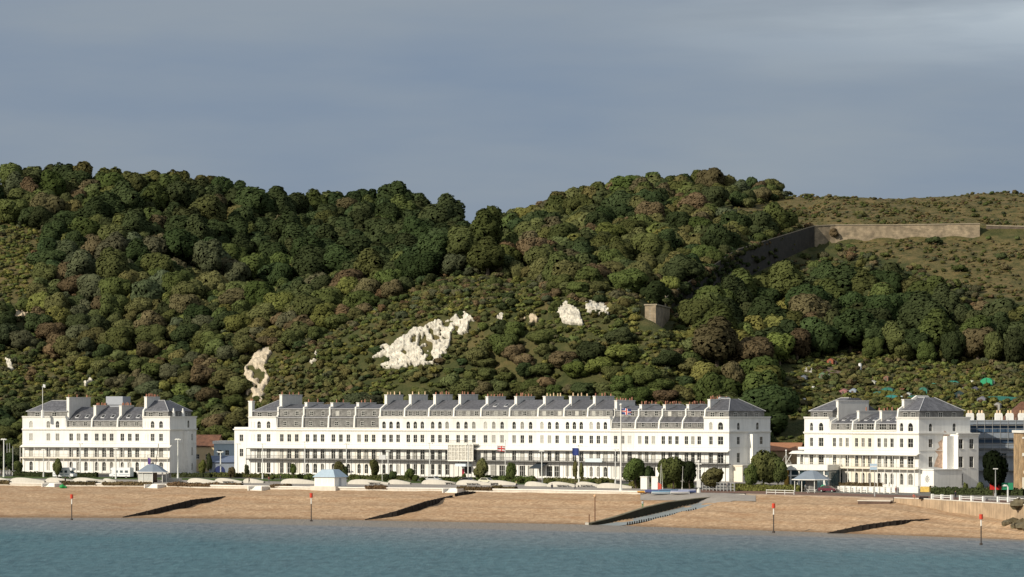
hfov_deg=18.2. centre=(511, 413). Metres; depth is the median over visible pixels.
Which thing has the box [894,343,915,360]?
broadleaf tree
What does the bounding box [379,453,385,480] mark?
sign post
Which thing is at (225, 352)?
broadleaf tree
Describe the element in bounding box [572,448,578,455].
flag
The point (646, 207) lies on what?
broadleaf tree
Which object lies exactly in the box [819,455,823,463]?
window
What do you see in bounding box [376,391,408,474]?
terrace house
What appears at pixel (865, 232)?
fort wall
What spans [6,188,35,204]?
broadleaf tree
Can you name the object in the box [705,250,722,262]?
broadleaf tree
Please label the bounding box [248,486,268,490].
beach steps
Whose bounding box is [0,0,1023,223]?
sky
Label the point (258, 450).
window
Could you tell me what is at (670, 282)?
broadleaf tree
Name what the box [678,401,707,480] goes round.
terrace house
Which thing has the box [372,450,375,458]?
window
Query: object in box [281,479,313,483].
wave wall
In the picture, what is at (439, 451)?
window
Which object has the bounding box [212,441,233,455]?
flat roofed house
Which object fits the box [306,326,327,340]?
broadleaf tree
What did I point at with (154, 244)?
broadleaf tree
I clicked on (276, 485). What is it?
flower bed
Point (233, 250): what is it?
broadleaf tree
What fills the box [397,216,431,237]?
broadleaf tree
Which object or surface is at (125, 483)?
flower bed
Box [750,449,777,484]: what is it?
broadleaf tree
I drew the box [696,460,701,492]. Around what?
signal post
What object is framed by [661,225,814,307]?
ditch wall
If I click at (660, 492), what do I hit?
dinghy
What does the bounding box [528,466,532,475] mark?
window
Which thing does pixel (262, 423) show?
terrace house
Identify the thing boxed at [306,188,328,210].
broadleaf tree
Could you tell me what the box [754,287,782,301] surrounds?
broadleaf tree
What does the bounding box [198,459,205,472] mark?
broadleaf tree
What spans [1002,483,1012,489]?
sign board
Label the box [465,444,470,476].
street lamp
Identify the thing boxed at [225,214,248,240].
broadleaf tree
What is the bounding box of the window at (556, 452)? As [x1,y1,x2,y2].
[555,451,558,460]
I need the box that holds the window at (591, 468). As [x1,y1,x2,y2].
[590,467,592,476]
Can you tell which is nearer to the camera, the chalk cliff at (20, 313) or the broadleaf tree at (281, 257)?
the chalk cliff at (20, 313)
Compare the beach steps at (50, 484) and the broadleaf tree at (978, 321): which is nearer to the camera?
the beach steps at (50, 484)
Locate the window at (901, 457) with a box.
[900,456,902,467]
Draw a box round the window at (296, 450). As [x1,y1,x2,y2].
[295,449,298,457]
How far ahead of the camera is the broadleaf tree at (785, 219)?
1116.32 m
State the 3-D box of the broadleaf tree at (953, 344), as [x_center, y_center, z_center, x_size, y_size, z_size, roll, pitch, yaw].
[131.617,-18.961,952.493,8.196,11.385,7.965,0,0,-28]
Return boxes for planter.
[898,485,918,492]
[920,486,931,491]
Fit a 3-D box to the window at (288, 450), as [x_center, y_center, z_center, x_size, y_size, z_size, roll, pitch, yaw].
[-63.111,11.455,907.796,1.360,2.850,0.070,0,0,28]
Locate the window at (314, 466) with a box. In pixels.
[313,464,316,472]
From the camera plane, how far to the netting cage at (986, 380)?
923.47 m
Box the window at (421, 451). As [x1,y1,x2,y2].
[420,450,423,459]
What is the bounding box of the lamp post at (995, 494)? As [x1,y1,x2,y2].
[993,468,997,496]
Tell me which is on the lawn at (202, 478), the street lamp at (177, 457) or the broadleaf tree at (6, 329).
the street lamp at (177, 457)
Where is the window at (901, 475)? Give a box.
[900,473,902,484]
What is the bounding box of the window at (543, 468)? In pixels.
[539,466,544,476]
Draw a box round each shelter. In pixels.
[137,464,168,481]
[792,470,830,491]
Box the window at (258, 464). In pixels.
[257,463,260,472]
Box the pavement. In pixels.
[0,472,919,488]
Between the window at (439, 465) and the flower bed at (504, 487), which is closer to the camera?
the flower bed at (504, 487)
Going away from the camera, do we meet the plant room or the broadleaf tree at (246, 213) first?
the plant room
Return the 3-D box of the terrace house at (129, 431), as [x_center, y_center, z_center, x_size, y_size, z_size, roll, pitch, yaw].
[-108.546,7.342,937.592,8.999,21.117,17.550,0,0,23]
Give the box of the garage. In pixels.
[209,456,233,472]
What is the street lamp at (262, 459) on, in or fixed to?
on the lawn at (202, 478)
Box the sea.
[0,498,1023,576]
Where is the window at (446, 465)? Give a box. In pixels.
[445,464,448,474]
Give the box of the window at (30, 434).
[29,433,32,440]
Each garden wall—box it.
[838,486,897,493]
[840,486,896,492]
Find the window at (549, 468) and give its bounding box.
[547,466,551,476]
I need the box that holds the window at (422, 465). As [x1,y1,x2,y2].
[421,464,423,474]
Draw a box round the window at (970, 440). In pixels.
[969,439,972,448]
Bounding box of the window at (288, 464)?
[287,463,290,472]
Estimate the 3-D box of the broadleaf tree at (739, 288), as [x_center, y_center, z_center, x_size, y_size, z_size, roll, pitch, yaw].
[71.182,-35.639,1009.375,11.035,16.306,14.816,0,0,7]
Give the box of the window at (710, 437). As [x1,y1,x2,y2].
[709,436,712,444]
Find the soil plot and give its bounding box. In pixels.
[822,366,840,373]
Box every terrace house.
[20,400,67,471]
[63,394,93,472]
[89,402,118,472]
[115,402,143,471]
[140,393,196,473]
[246,399,279,473]
[274,392,304,474]
[299,399,330,474]
[325,399,355,474]
[351,399,383,474]
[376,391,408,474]
[400,391,432,475]
[424,391,457,476]
[448,391,485,476]
[476,394,513,476]
[506,393,542,477]
[529,393,568,477]
[559,393,592,478]
[582,392,637,478]
[607,397,638,479]
[631,401,662,475]
[655,401,686,475]
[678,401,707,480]
[700,395,770,481]
[799,397,876,463]
[825,400,868,482]
[847,407,881,483]
[869,407,897,486]
[892,395,979,487]
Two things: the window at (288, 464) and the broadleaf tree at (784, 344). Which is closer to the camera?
the window at (288, 464)
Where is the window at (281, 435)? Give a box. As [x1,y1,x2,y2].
[280,434,283,441]
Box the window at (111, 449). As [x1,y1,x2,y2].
[110,448,113,456]
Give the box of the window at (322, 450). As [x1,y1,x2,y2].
[321,449,324,458]
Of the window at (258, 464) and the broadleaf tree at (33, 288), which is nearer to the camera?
the window at (258, 464)
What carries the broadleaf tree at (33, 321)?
on the hill
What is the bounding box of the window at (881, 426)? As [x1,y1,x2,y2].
[879,424,886,429]
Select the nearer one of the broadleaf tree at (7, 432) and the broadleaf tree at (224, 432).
the broadleaf tree at (224, 432)
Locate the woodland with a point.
(668, 193)
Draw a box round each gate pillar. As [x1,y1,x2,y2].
[640,476,649,488]
[651,476,659,488]
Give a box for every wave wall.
[10,478,45,482]
[45,477,72,481]
[73,478,105,482]
[103,478,117,481]
[187,478,217,482]
[215,478,242,482]
[243,478,264,482]
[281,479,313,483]
[348,479,389,484]
[388,480,410,483]
[422,479,455,484]
[456,480,491,484]
[489,480,517,484]
[525,481,546,485]
[547,482,578,486]
[576,482,598,486]
[597,483,632,487]
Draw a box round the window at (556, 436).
[555,435,558,443]
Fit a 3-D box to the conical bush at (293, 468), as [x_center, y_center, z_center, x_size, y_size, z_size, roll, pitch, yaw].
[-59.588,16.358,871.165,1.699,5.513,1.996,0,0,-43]
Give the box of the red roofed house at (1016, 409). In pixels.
[1003,402,1023,419]
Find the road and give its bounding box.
[0,474,919,490]
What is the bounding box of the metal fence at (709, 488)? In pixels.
[702,482,734,490]
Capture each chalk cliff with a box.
[5,357,13,369]
[14,310,28,316]
[84,377,92,385]
[244,347,271,401]
[372,311,474,368]
[496,312,502,318]
[524,313,538,322]
[557,301,583,325]
[585,300,608,315]
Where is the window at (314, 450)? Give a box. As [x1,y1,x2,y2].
[313,449,316,458]
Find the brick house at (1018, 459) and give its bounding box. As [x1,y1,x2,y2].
[1012,430,1023,488]
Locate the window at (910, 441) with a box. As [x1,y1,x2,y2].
[908,439,912,447]
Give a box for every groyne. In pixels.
[123,496,225,517]
[365,495,452,519]
[455,491,475,495]
[828,519,928,532]
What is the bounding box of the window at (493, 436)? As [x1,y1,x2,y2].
[492,435,495,442]
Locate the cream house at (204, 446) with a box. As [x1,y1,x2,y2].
[196,435,223,471]
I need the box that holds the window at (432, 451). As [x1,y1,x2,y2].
[431,450,434,459]
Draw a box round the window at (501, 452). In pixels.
[500,451,503,459]
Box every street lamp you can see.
[1,439,6,476]
[41,449,45,476]
[113,448,118,478]
[175,439,180,477]
[236,443,239,472]
[260,443,264,478]
[302,441,307,473]
[426,443,432,475]
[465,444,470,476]
[539,450,544,482]
[576,445,581,481]
[612,449,618,483]
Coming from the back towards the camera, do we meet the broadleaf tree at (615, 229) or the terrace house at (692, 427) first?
the broadleaf tree at (615, 229)
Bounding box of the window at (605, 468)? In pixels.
[604,467,606,476]
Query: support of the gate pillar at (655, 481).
on the promenade
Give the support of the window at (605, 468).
in the terrace house at (600, 413)
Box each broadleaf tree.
[0,162,22,188]
[0,198,29,223]
[0,311,16,325]
[0,323,20,345]
[0,425,17,438]
[0,451,7,473]
[4,171,23,194]
[5,452,17,473]
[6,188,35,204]
[7,447,21,460]
[9,330,39,349]
[10,403,31,417]
[14,461,22,470]
[18,206,34,226]
[20,176,38,192]
[24,313,52,332]
[25,291,49,312]
[26,249,66,268]
[26,282,46,295]
[28,205,53,229]
[29,191,65,214]
[30,262,59,280]
[30,399,50,407]
[35,322,65,338]
[38,169,66,196]
[38,220,66,242]
[43,292,70,311]
[45,306,71,326]
[52,335,79,356]
[53,210,77,224]
[54,239,77,254]
[57,274,83,294]
[63,170,91,184]
[65,230,86,253]
[65,249,98,277]
[65,313,91,327]
[65,324,89,338]
[66,217,102,236]
[74,356,95,371]
[75,195,110,218]
[76,273,104,299]
[77,327,105,341]
[77,337,96,351]
[86,315,110,330]
[90,359,109,374]
[91,396,105,406]
[92,343,112,357]
[94,172,123,186]
[94,235,127,258]
[95,246,130,277]
[96,367,116,377]
[97,223,127,240]
[98,276,132,296]
[99,293,129,317]
[100,190,125,218]
[103,326,136,350]
[107,360,132,375]
[111,180,145,208]
[112,319,134,330]
[121,171,147,191]
[121,210,153,234]
[124,238,151,267]
[124,297,152,313]
[128,357,148,370]
[130,279,166,300]
[133,310,168,327]
[133,324,165,345]
[134,380,159,396]
[136,341,160,357]
[140,181,168,211]
[140,252,173,271]
[140,363,160,375]
[143,235,167,254]
[159,363,179,380]
[161,272,189,295]
[162,228,199,263]
[163,181,191,208]
[164,215,188,231]
[169,293,200,314]
[169,323,199,343]
[171,279,206,299]
[173,401,188,408]
[182,303,212,316]
[184,214,215,239]
[189,195,226,221]
[190,364,215,385]
[191,314,213,327]
[192,239,222,272]
[194,387,220,401]
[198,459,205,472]
[199,270,225,291]
[199,331,224,349]
[201,414,224,427]
[204,339,224,356]
[205,425,233,439]
[206,453,212,470]
[207,219,229,238]
[208,368,239,386]
[209,311,238,330]
[211,176,234,196]
[216,345,241,360]
[218,287,246,304]
[221,243,247,260]
[222,262,250,281]
[222,394,245,407]
[223,314,252,332]
[224,376,253,394]
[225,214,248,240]
[225,280,252,289]
[228,206,255,223]
[231,232,256,254]
[231,335,261,354]
[234,186,275,215]
[238,252,269,280]
[244,281,276,304]
[247,302,277,324]
[258,240,289,256]
[263,292,294,311]
[265,262,294,285]
[268,209,302,235]
[268,251,293,263]
[273,192,296,214]
[280,222,313,244]
[280,330,304,348]
[285,192,309,214]
[289,236,320,255]
[291,244,328,276]
[292,294,325,316]
[302,397,321,403]
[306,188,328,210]
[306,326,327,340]
[309,302,336,328]
[310,274,331,289]
[311,288,342,304]
[314,209,338,222]
[314,223,341,242]
[322,243,356,275]
[324,313,350,329]
[328,268,363,286]
[334,276,358,295]
[334,461,344,470]
[335,197,357,209]
[335,234,371,254]
[342,392,368,403]
[345,290,380,307]
[346,307,364,319]
[350,209,375,223]
[352,278,380,293]
[353,248,385,277]
[360,395,382,403]
[363,218,393,238]
[369,459,379,474]
[372,202,401,220]
[374,180,414,203]
[374,269,404,285]
[379,233,397,243]
[380,279,403,298]
[390,194,416,215]
[392,232,417,247]
[394,254,421,279]
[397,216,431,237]
[404,468,414,481]
[413,251,442,275]
[416,387,435,399]
[417,232,447,263]
[420,203,456,222]
[436,193,465,219]
[441,253,467,273]
[446,225,480,257]
[450,378,479,396]
[465,346,490,366]
[466,236,504,274]
[470,205,503,243]
[473,380,493,395]
[473,457,488,477]
[477,358,497,367]
[478,367,496,380]
[486,277,502,286]
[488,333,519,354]
[488,390,513,399]
[501,244,522,261]
[501,344,525,362]
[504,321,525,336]
[505,462,516,481]
[512,353,535,365]
[513,218,545,234]
[515,362,533,378]
[516,237,547,263]
[520,385,545,399]
[523,244,554,264]
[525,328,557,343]
[527,257,547,280]
[528,362,554,376]
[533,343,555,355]
[541,251,578,281]
[545,274,573,290]
[545,384,562,395]
[547,222,576,239]
[548,350,579,368]
[551,260,583,279]
[554,394,568,399]
[561,361,589,377]
[562,194,589,210]
[565,237,595,253]
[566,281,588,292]
[570,382,594,395]
[574,265,602,281]
[576,341,606,361]
[583,356,615,374]
[584,211,612,225]
[586,263,611,277]
[587,281,609,291]
[594,222,626,236]
[595,206,616,220]
[597,248,624,262]
[597,260,624,272]
[601,366,621,379]
[604,327,636,345]
[605,344,638,362]
[607,268,648,293]
[608,241,634,260]
[609,175,637,191]
[610,374,634,392]
[611,391,629,399]
[618,219,647,233]
[623,363,644,375]
[623,458,644,488]
[624,259,659,284]
[625,386,652,403]
[630,233,673,259]
[632,366,662,385]
[634,201,665,215]
[638,280,672,304]
[644,466,654,481]
[648,378,674,389]
[651,350,684,365]
[652,390,678,403]
[657,456,685,488]
[658,228,682,250]
[660,276,679,288]
[662,255,704,281]
[665,211,691,227]
[676,357,697,374]
[677,192,710,209]
[677,298,714,326]
[680,460,696,488]
[688,216,712,227]
[690,361,720,383]
[691,244,718,257]
[691,285,735,302]
[691,315,739,366]
[692,302,737,328]
[693,372,742,403]
[695,167,724,186]
[700,223,741,248]
[701,186,729,206]
[701,467,723,490]
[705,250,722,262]
[705,394,723,403]
[718,267,757,298]
[719,211,752,234]
[721,274,753,304]
[721,297,743,320]
[721,360,745,383]
[726,336,774,361]
[728,191,748,206]
[739,355,786,381]
[739,384,799,434]
[740,370,777,394]
[743,462,757,484]
[744,295,789,319]
[747,211,778,236]
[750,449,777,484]
[753,187,771,202]
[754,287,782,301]
[763,203,798,229]
[766,332,795,365]
[768,260,804,300]
[773,457,787,484]
[784,283,828,308]
[788,293,831,317]
[790,328,810,359]
[800,316,841,353]
[810,260,834,278]
[817,277,845,298]
[822,263,856,292]
[830,308,874,352]
[837,291,868,306]
[850,267,877,294]
[861,337,883,358]
[862,293,903,323]
[863,308,892,321]
[863,318,885,348]
[869,282,896,295]
[870,269,901,293]
[882,320,906,352]
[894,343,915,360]
[898,290,944,329]
[898,291,917,307]
[901,328,931,357]
[906,275,947,294]
[916,341,937,361]
[917,308,955,351]
[931,283,959,318]
[940,330,966,361]
[951,303,967,324]
[959,315,991,332]
[962,327,1000,358]
[981,298,1019,314]
[982,450,1008,495]
[983,331,1003,359]
[987,311,1009,336]
[1003,327,1023,362]
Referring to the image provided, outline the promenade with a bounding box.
[5,478,694,490]
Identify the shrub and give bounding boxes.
[228,467,234,477]
[342,466,347,478]
[383,474,388,481]
[389,471,396,479]
[411,475,418,481]
[517,478,524,482]
[795,210,803,215]
[829,228,838,236]
[855,210,867,216]
[925,236,943,243]
[951,264,968,271]
[976,482,983,487]
[995,252,1006,259]
[1000,264,1010,269]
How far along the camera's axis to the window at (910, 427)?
751.65 m
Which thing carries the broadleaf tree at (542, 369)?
on the hill
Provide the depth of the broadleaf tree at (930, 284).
1009.62 m
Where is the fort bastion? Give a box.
[644,304,670,327]
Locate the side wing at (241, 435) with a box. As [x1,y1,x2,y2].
[233,427,247,473]
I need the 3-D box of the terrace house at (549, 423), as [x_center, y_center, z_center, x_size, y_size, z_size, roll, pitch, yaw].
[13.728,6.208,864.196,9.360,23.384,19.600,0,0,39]
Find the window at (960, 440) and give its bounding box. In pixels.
[959,439,962,448]
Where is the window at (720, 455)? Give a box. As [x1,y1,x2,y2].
[718,453,722,462]
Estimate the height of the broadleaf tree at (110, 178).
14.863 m
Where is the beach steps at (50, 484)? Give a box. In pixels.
[41,483,62,486]
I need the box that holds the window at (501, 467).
[499,465,504,475]
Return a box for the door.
[214,466,224,472]
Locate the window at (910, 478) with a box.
[908,474,912,484]
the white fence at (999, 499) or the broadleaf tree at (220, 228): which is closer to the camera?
the white fence at (999, 499)
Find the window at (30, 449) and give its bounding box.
[29,448,32,456]
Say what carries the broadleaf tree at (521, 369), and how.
on the hill
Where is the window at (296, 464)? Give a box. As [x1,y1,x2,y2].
[295,463,298,472]
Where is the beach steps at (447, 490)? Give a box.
[442,488,464,492]
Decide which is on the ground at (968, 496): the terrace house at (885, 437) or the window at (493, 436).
the terrace house at (885, 437)
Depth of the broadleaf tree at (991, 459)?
698.98 m
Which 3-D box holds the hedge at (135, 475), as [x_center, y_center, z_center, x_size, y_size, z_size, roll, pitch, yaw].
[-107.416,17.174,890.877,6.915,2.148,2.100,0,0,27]
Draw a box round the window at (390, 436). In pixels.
[389,435,392,442]
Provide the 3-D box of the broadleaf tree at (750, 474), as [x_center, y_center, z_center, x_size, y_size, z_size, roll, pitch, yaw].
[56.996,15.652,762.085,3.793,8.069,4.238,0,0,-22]
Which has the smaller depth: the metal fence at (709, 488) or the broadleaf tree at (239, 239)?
the metal fence at (709, 488)
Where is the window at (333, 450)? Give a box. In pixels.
[332,449,334,458]
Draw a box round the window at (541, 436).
[540,435,543,443]
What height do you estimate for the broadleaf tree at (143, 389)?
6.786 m
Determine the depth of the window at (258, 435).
912.44 m
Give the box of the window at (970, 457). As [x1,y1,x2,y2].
[969,456,973,467]
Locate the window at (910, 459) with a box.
[908,457,912,467]
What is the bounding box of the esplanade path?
[696,489,1012,502]
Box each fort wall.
[815,223,979,246]
[986,225,1023,228]
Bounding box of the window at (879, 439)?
[877,438,880,447]
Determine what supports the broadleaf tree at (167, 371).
on the hill
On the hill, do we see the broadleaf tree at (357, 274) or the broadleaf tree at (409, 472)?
the broadleaf tree at (357, 274)
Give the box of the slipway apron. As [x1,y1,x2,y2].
[640,493,755,502]
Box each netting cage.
[881,387,894,391]
[980,378,993,385]
[988,396,1016,401]
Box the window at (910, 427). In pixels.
[907,423,912,431]
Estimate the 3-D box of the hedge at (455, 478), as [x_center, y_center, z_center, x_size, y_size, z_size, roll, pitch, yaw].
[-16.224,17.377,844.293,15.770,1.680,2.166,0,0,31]
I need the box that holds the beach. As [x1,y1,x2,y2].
[0,485,1023,539]
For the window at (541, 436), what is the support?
in the terrace house at (549, 423)
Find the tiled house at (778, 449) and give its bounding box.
[770,442,803,463]
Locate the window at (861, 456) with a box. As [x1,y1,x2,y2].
[861,456,864,466]
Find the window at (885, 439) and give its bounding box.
[883,438,886,447]
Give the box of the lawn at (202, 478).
[0,476,694,486]
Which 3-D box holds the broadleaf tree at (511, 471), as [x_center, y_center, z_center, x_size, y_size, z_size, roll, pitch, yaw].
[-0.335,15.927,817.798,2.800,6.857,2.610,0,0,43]
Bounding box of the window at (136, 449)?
[135,448,138,456]
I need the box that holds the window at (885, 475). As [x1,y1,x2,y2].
[884,473,886,483]
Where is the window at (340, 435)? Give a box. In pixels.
[339,434,342,441]
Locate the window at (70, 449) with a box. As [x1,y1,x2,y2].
[69,448,72,456]
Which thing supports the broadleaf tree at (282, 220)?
on the hill
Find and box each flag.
[497,446,504,451]
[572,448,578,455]
[622,408,630,414]
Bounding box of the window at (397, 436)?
[396,435,399,442]
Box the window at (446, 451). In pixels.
[445,450,447,459]
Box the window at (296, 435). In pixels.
[295,434,298,441]
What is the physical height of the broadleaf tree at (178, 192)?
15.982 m
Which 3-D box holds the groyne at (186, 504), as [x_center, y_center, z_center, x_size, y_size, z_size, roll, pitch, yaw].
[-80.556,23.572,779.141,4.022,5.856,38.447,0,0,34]
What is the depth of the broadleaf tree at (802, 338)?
956.02 m
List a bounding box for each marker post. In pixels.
[70,494,72,519]
[310,493,312,520]
[593,494,595,521]
[772,503,774,532]
[979,514,982,544]
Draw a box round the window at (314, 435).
[313,434,316,441]
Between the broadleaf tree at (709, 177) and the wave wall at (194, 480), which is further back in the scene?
the broadleaf tree at (709, 177)
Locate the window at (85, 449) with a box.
[84,448,87,456]
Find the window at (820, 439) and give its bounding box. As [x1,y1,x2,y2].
[818,438,823,446]
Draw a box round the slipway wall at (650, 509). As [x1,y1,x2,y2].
[589,497,708,524]
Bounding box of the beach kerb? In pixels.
[746,494,892,499]
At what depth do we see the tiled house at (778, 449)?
845.24 m
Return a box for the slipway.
[601,503,710,525]
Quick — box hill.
[0,193,1023,469]
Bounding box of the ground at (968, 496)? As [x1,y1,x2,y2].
[0,470,1023,499]
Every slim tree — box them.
[244,464,249,477]
[572,460,577,478]
[579,462,583,481]
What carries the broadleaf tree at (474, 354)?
on the hill
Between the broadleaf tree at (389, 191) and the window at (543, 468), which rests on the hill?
the broadleaf tree at (389, 191)
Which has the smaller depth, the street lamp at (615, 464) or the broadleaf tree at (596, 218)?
the street lamp at (615, 464)
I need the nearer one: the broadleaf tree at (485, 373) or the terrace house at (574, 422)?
the terrace house at (574, 422)
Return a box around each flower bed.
[0,480,11,483]
[61,480,97,484]
[101,481,153,484]
[166,481,211,485]
[210,482,243,484]
[269,483,291,487]
[365,484,387,488]
[456,485,494,489]
[492,485,517,488]
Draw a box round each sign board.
[990,484,1001,489]
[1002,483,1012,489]
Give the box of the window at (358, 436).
[357,434,360,441]
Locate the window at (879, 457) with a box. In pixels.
[878,456,880,466]
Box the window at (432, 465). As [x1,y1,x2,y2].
[431,464,433,474]
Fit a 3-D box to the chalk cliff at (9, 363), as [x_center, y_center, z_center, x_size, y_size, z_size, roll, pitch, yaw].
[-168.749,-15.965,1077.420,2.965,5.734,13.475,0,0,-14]
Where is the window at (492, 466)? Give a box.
[491,465,496,475]
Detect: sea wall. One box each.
[0,482,639,493]
[894,497,1023,519]
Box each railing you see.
[766,489,794,494]
[985,496,996,500]
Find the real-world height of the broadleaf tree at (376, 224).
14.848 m
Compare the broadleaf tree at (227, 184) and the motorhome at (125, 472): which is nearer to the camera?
the motorhome at (125, 472)
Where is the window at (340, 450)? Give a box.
[339,449,341,458]
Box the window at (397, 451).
[396,450,399,458]
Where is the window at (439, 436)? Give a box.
[438,435,441,442]
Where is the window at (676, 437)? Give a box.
[674,436,678,444]
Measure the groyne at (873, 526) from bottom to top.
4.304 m
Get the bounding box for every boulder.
[1001,519,1011,525]
[1003,517,1018,522]
[1010,497,1023,509]
[1010,522,1016,528]
[1015,522,1022,529]
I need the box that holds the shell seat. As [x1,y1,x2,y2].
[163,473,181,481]
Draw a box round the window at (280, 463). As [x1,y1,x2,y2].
[280,463,283,472]
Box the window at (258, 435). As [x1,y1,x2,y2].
[257,434,260,441]
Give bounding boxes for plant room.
[106,396,130,406]
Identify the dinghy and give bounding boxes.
[651,491,670,493]
[659,489,677,490]
[670,491,689,493]
[678,489,695,492]
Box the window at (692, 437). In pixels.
[690,436,694,444]
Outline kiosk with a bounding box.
[310,469,349,490]
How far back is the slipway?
724.91 m
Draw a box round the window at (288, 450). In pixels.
[287,449,290,457]
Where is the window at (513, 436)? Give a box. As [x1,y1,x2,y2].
[512,435,515,442]
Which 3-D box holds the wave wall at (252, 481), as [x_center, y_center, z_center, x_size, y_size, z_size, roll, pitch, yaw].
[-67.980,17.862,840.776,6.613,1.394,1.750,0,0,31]
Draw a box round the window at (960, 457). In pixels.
[959,456,962,467]
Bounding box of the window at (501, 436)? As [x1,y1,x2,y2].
[500,435,503,442]
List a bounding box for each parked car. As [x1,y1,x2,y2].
[425,476,441,479]
[459,477,475,480]
[478,478,491,482]
[818,486,837,491]
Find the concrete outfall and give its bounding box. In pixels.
[857,500,892,503]
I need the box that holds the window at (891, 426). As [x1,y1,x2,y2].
[889,424,895,429]
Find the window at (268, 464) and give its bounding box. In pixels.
[267,463,269,472]
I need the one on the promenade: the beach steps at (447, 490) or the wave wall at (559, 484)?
the wave wall at (559, 484)
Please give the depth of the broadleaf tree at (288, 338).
1022.05 m
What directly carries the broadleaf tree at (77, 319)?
on the hill
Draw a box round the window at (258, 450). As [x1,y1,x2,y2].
[257,449,260,457]
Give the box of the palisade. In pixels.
[627,508,695,524]
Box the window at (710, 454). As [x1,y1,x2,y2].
[709,453,712,462]
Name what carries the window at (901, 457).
in the terrace house at (937, 443)
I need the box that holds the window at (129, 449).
[128,448,131,456]
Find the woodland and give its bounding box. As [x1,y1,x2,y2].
[0,161,1023,452]
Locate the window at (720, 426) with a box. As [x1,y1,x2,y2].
[718,422,722,429]
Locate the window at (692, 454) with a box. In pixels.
[691,453,694,462]
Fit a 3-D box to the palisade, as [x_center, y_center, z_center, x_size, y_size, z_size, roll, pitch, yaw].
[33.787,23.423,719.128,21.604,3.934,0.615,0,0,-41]
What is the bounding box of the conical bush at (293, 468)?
[290,463,296,478]
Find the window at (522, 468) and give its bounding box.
[520,466,524,475]
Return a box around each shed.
[827,358,834,364]
[839,388,848,394]
[954,391,963,397]
[976,396,986,402]
[994,402,1000,409]
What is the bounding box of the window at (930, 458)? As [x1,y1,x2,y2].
[929,457,931,466]
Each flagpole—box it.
[41,386,43,417]
[505,440,505,474]
[619,403,622,490]
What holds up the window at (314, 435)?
in the terrace house at (314, 425)
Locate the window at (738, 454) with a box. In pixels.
[737,453,739,462]
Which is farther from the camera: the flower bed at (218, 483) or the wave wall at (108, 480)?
the wave wall at (108, 480)
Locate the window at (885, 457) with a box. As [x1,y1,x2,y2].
[884,456,886,466]
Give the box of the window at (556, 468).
[554,466,558,476]
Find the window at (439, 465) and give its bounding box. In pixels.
[438,464,440,474]
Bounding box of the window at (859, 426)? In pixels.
[857,424,863,429]
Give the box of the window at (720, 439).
[718,436,722,444]
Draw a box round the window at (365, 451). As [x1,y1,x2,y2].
[364,450,367,458]
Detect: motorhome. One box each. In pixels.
[53,467,76,477]
[109,467,133,477]
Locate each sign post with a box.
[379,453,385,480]
[870,464,876,495]
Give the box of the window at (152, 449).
[151,448,154,456]
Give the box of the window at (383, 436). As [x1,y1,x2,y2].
[382,435,385,442]
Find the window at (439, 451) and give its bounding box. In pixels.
[438,450,440,459]
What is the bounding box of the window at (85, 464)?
[84,462,87,470]
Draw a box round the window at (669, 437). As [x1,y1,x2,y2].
[668,436,671,444]
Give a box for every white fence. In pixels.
[931,494,952,499]
[959,495,984,500]
[997,496,1023,501]
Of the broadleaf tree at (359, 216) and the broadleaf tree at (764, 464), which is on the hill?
the broadleaf tree at (359, 216)
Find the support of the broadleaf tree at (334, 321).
on the hill
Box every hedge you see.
[12,471,98,476]
[117,472,136,477]
[171,472,212,477]
[211,472,270,477]
[271,473,314,478]
[347,474,410,480]
[425,476,475,480]
[476,475,535,482]
[543,477,614,483]
[628,481,640,487]
[661,481,693,487]
[732,483,804,491]
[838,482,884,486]
[930,486,1023,495]
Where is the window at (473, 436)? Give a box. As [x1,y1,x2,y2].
[472,435,475,442]
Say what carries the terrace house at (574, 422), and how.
on the ground at (968, 496)
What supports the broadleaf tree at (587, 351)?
on the hill
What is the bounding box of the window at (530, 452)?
[529,451,532,460]
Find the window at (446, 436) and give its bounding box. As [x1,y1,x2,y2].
[445,435,448,442]
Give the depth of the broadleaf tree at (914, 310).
967.73 m
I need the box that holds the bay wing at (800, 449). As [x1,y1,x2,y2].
[789,447,803,463]
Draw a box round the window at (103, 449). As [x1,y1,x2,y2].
[102,448,105,456]
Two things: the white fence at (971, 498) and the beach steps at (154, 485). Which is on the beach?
the beach steps at (154, 485)
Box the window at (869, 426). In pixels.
[867,424,873,429]
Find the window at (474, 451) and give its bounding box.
[473,450,475,459]
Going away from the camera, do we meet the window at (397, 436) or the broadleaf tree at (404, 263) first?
the window at (397, 436)
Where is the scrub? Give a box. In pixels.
[0,184,1023,462]
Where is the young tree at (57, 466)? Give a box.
[52,458,61,477]
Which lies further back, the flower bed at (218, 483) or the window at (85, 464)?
the window at (85, 464)
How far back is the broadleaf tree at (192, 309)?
1078.30 m
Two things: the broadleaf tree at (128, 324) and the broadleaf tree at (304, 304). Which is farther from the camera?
the broadleaf tree at (128, 324)
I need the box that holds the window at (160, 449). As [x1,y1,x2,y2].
[159,448,162,456]
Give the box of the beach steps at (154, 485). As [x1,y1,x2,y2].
[144,484,164,487]
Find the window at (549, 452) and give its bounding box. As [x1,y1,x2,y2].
[548,451,550,460]
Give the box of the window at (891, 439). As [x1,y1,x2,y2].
[890,438,893,447]
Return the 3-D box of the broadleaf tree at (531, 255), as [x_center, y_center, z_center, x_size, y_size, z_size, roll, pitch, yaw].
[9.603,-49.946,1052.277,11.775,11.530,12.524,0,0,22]
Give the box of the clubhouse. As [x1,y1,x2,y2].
[784,464,841,486]
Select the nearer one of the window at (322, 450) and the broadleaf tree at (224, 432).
the window at (322, 450)
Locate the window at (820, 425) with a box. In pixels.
[819,423,822,430]

